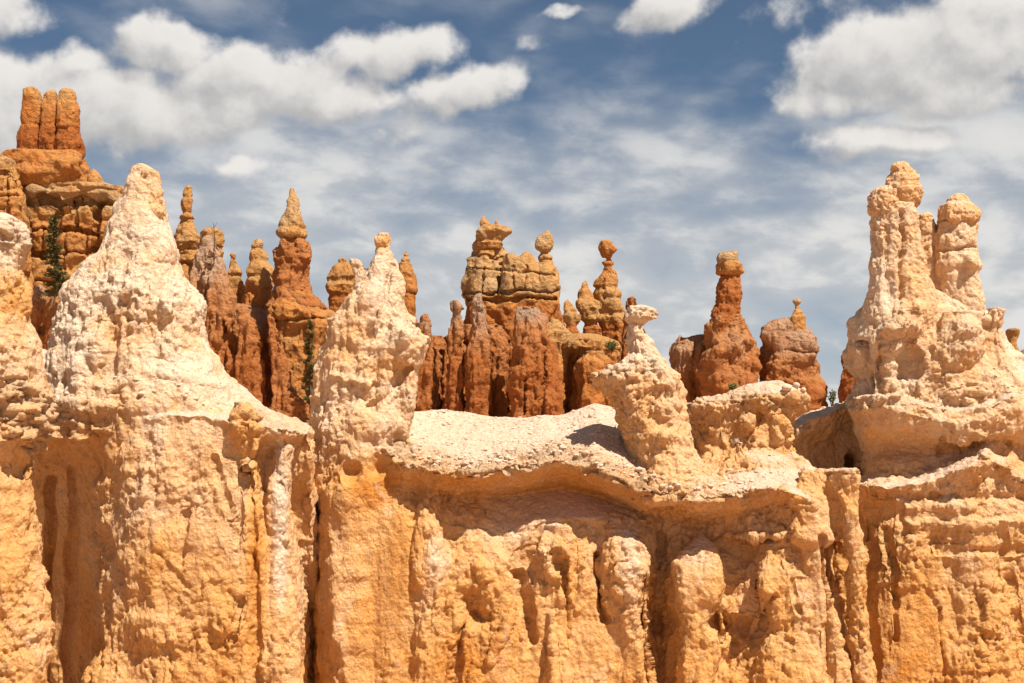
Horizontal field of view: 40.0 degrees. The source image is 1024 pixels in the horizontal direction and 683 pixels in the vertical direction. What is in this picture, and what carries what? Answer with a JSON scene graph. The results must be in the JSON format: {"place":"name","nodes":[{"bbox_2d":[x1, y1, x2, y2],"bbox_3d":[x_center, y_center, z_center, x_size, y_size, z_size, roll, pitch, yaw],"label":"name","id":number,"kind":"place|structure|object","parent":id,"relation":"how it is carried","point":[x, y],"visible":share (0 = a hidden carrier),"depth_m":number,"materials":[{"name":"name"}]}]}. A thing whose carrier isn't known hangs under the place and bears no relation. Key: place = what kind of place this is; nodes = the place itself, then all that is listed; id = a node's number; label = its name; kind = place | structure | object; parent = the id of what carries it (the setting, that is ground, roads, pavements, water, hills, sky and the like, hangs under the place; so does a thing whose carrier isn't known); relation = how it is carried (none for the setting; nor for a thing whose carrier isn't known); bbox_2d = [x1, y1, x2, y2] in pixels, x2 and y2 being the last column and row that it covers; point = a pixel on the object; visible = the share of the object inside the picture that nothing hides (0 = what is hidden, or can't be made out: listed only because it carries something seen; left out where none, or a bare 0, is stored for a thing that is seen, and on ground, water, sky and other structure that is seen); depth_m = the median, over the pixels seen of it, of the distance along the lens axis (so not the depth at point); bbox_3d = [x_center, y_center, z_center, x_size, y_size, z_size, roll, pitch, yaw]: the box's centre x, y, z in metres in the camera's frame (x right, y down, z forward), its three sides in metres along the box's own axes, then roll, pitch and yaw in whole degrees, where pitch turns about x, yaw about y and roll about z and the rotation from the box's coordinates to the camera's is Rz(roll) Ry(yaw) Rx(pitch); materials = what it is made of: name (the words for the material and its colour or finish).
{"place":"outdoors","nodes":[
{"label":"outdoors","id":0,"kind":"place"},
{"bbox_2d":[41,214,68,304],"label":"conifer tree","id":1,"kind":"object","parent":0,"point":[55,274],"visible":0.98,"depth_m":106.07,"materials":[{"name":"green plant"}]},
{"bbox_2d":[300,318,315,412],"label":"conifer tree","id":2,"kind":"object","parent":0,"point":[310,356],"visible":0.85,"depth_m":108.32,"materials":[{"name":"green plant"}]},
{"bbox_2d":[0,0,1023,406],"label":"sky","id":3,"kind":"structure","parent":0,"point":[679,135],"materials":[{"name":"blue"}]},
{"bbox_2d":[728,382,739,389],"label":"shrub","id":4,"kind":"object","parent":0,"point":[733,386],"visible":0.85,"depth_m":100.13,"materials":[{"name":"green plant"}]},
{"bbox_3d":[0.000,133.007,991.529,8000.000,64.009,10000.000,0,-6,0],"label":"ground","id":5,"kind":"structure","parent":0,"visible":0},
{"bbox_2d":[0,153,33,288],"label":"rock wall","id":6,"kind":"structure","parent":5,"relation":"on","point":[12,199],"depth_m":119.00,"materials":[{"name":"orange stone"}]},
{"bbox_2d":[0,212,59,682],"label":"rock pillar","id":7,"kind":"object","parent":5,"relation":"on","point":[28,414],"visible":1,"depth_m":43.13,"materials":[{"name":"stone"}]},
{"bbox_2d":[30,284,58,349],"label":"hoodoo","id":8,"kind":"object","parent":5,"relation":"on","point":[44,311],"visible":0.09,"depth_m":107.73,"materials":[{"name":"orange stone"}]},
{"bbox_2d":[1,86,123,301],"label":"rock butte","id":9,"kind":"object","parent":5,"relation":"on","point":[68,186],"visible":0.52,"depth_m":122.10,"materials":[{"name":"orange stone"}]},
{"bbox_2d":[32,163,319,682],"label":"rock spire","id":10,"kind":"object","parent":5,"relation":"on","point":[179,541],"visible":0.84,"depth_m":47.29,"materials":[{"name":"stone"}]},
{"bbox_2d":[174,185,199,280],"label":"hoodoo","id":11,"kind":"object","parent":5,"relation":"on","point":[187,237],"visible":0.16,"depth_m":126.97,"materials":[{"name":"orange stone"}]},
{"bbox_2d":[200,227,224,257],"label":"hoodoo","id":12,"kind":"object","parent":5,"relation":"on","point":[219,239],"visible":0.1,"depth_m":125.17,"materials":[{"name":"orange stone"}]},
{"bbox_2d":[189,235,238,377],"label":"rock fin","id":13,"kind":"object","parent":5,"relation":"on","point":[208,280],"visible":0.28,"depth_m":112.49,"materials":[{"name":"orange stone"}]},
{"bbox_2d":[209,223,216,249],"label":"dead tree","id":14,"kind":"object","parent":13,"relation":"on","point":[214,235],"visible":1,"depth_m":114.00,"materials":[{"name":"grey wood"}]},
{"bbox_2d":[228,253,244,303],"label":"hoodoo","id":15,"kind":"object","parent":5,"relation":"on","point":[236,282],"visible":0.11,"depth_m":124.79,"materials":[{"name":"orange stone"}]},
{"bbox_2d":[234,303,266,406],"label":"rock fin","id":16,"kind":"object","parent":5,"relation":"on","point":[249,364],"visible":0.45,"depth_m":110.81,"materials":[{"name":"orange stone"}]},
{"bbox_2d":[236,303,272,407],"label":"rock wall","id":17,"kind":"structure","parent":5,"relation":"on","point":[258,315],"depth_m":120.88,"materials":[{"name":"brown stone"}]},
{"bbox_2d":[241,239,273,364],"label":"hoodoo","id":18,"kind":"object","parent":5,"relation":"on","point":[258,286],"visible":0.14,"depth_m":122.37,"materials":[{"name":"orange stone"}]},
{"bbox_2d":[267,312,309,424],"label":"rock fin","id":19,"kind":"object","parent":5,"relation":"on","point":[287,400],"visible":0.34,"depth_m":109.78,"materials":[{"name":"orange stone"}]},
{"bbox_2d":[266,188,335,404],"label":"hoodoo","id":20,"kind":"object","parent":5,"relation":"on","point":[294,304],"visible":0.52,"depth_m":117.58,"materials":[{"name":"orange stone"}]},
{"bbox_2d":[325,258,354,311],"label":"hoodoo","id":21,"kind":"object","parent":5,"relation":"on","point":[340,278],"visible":0.12,"depth_m":128.10,"materials":[{"name":"orange stone"}]},
{"bbox_2d":[398,252,418,326],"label":"hoodoo","id":22,"kind":"object","parent":5,"relation":"on","point":[406,270],"visible":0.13,"depth_m":128.46,"materials":[{"name":"orange stone"}]},
{"bbox_2d":[414,313,439,411],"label":"rock outcrop","id":23,"kind":"object","parent":5,"relation":"on","point":[427,393],"visible":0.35,"depth_m":118.58,"materials":[{"name":"orange stone"}]},
{"bbox_2d":[432,335,447,409],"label":"rock column","id":24,"kind":"object","parent":5,"relation":"on","point":[440,345],"visible":0.13,"depth_m":120.79,"materials":[{"name":"orange stone"}]},
{"bbox_2d":[442,300,465,411],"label":"rock column","id":25,"kind":"object","parent":5,"relation":"on","point":[454,395],"visible":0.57,"depth_m":116.99,"materials":[{"name":"orange stone"}]},
{"bbox_2d":[464,293,491,415],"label":"rock column","id":26,"kind":"object","parent":5,"relation":"on","point":[478,383],"visible":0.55,"depth_m":115.82,"materials":[{"name":"orange stone"}]},
{"bbox_2d":[443,324,512,413],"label":"rock column","id":27,"kind":"object","parent":5,"relation":"on","point":[493,329],"visible":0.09,"depth_m":122.83,"materials":[{"name":"orange stone"}]},
{"bbox_2d":[489,334,510,416],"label":"rock column","id":28,"kind":"object","parent":5,"relation":"on","point":[500,348],"visible":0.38,"depth_m":117.74,"materials":[{"name":"orange stone"}]},
{"bbox_2d":[6,340,1013,495],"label":"gravel","id":29,"kind":"structure","parent":5,"relation":"on","point":[438,459],"depth_m":50.63,"materials":[{"name":"beige gravel"}]},
{"bbox_2d":[461,216,561,340],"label":"rock castle","id":30,"kind":"object","parent":5,"relation":"on","point":[501,279],"visible":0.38,"depth_m":127.84,"materials":[{"name":"orange stone"}]},
{"bbox_2d":[506,307,563,417],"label":"rock column","id":31,"kind":"object","parent":5,"relation":"on","point":[534,382],"visible":0.58,"depth_m":113.14,"materials":[{"name":"orange stone"}]},
{"bbox_2d":[535,230,565,325],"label":"hoodoo","id":32,"kind":"object","parent":5,"relation":"on","point":[544,242],"visible":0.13,"depth_m":133.14,"materials":[{"name":"orange stone"}]},
{"bbox_2d":[562,299,580,332],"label":"hoodoo","id":33,"kind":"object","parent":5,"relation":"on","point":[571,318],"visible":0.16,"depth_m":126.47,"materials":[{"name":"orange stone"}]},
{"bbox_2d":[308,232,852,682],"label":"rock fin","id":34,"kind":"object","parent":5,"relation":"on","point":[562,571],"visible":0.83,"depth_m":49.35,"materials":[{"name":"stone"}]},
{"bbox_2d":[590,305,725,507],"bbox_3d":[5.489,2.343,51.234,5.323,7.379,5.375,0,-6,0],"label":"hoodoo","id":35,"kind":"object","parent":34,"relation":"on","point":[642,378],"visible":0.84,"depth_m":50.05,"materials":[{"name":"stone"}]},
{"bbox_2d":[547,319,621,413],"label":"rock ridge","id":36,"kind":"object","parent":5,"relation":"on","point":[582,357],"visible":0.27,"depth_m":120.62,"materials":[{"name":"orange stone"}]},
{"bbox_2d":[603,340,618,353],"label":"shrub","id":37,"kind":"object","parent":36,"relation":"on","point":[611,346],"visible":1,"depth_m":119.09,"materials":[{"name":"green plant"}]},
{"bbox_2d":[575,281,601,334],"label":"hoodoo","id":38,"kind":"object","parent":5,"relation":"on","point":[588,307],"visible":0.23,"depth_m":129.31,"materials":[{"name":"orange stone"}]},
{"bbox_2d":[593,240,624,345],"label":"hoodoo","id":39,"kind":"object","parent":5,"relation":"on","point":[607,293],"visible":0.3,"depth_m":130.25,"materials":[{"name":"orange stone"}]},
{"bbox_2d":[620,296,636,360],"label":"hoodoo","id":40,"kind":"object","parent":5,"relation":"on","point":[631,300],"visible":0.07,"depth_m":127.54,"materials":[{"name":"orange stone"}]},
{"bbox_2d":[669,334,706,402],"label":"rock outcrop","id":41,"kind":"object","parent":5,"relation":"on","point":[685,356],"visible":0.23,"depth_m":120.16,"materials":[{"name":"brown stone"}]},
{"bbox_2d":[695,250,762,396],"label":"hoodoo","id":42,"kind":"object","parent":5,"relation":"on","point":[731,353],"visible":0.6,"depth_m":117.13,"materials":[{"name":"orange stone"}]},
{"bbox_2d":[687,380,840,545],"bbox_3d":[9.413,4.540,53.324,6.567,6.116,8.754,0,-6,0],"label":"rock outcrop","id":43,"kind":"object","parent":5,"relation":"on","point":[754,420],"visible":0.59,"depth_m":51.61,"materials":[{"name":"stone"}]},
{"bbox_2d":[782,384,791,390],"bbox_3d":[10.115,1.707,51.765,0.355,0.255,0.363,6,-8,-43],"label":"loose stone","id":44,"kind":"object","parent":43,"relation":"on","point":[786,387],"visible":1,"depth_m":51.66,"materials":[{"name":"beige stone"}]},
{"bbox_2d":[793,382,799,387],"bbox_3d":[10.582,1.632,52.388,0.258,0.237,0.335,0,-6,0],"label":"loose stone","id":45,"kind":"object","parent":43,"relation":"on","point":[796,384],"visible":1,"depth_m":52.28,"materials":[{"name":"beige stone"}]},
{"bbox_2d":[759,299,827,418],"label":"rock butte","id":46,"kind":"object","parent":5,"relation":"on","point":[789,349],"visible":0.51,"depth_m":117.86,"materials":[{"name":"orange stone"}]},
{"bbox_2d":[810,468,876,682],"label":"rock pillar","id":47,"kind":"object","parent":5,"relation":"on","point":[841,494],"visible":0.87,"depth_m":48.85,"materials":[{"name":"stone"}]},
{"bbox_2d":[837,355,856,402],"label":"rock column","id":48,"kind":"object","parent":5,"relation":"on","point":[848,380],"visible":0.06,"depth_m":115.57,"materials":[{"name":"orange stone"}]},
{"bbox_2d":[792,161,1023,682],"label":"rock castle","id":49,"kind":"object","parent":5,"relation":"on","point":[941,502],"visible":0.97,"depth_m":52.83,"materials":[{"name":"stone"}]},
{"bbox_2d":[826,389,836,406],"bbox_3d":[14.129,2.573,62.114,0.454,0.946,0.428,4,-7,-31],"label":"shrub","id":50,"kind":"object","parent":49,"relation":"on","point":[832,398],"visible":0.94,"depth_m":62.01,"materials":[{"name":"green plant"}]},
{"bbox_2d":[1005,328,1019,351],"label":"hoodoo","id":51,"kind":"object","parent":5,"relation":"on","point":[1012,334],"visible":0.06,"depth_m":80.25,"materials":[{"name":"orange stone"}]}
]}

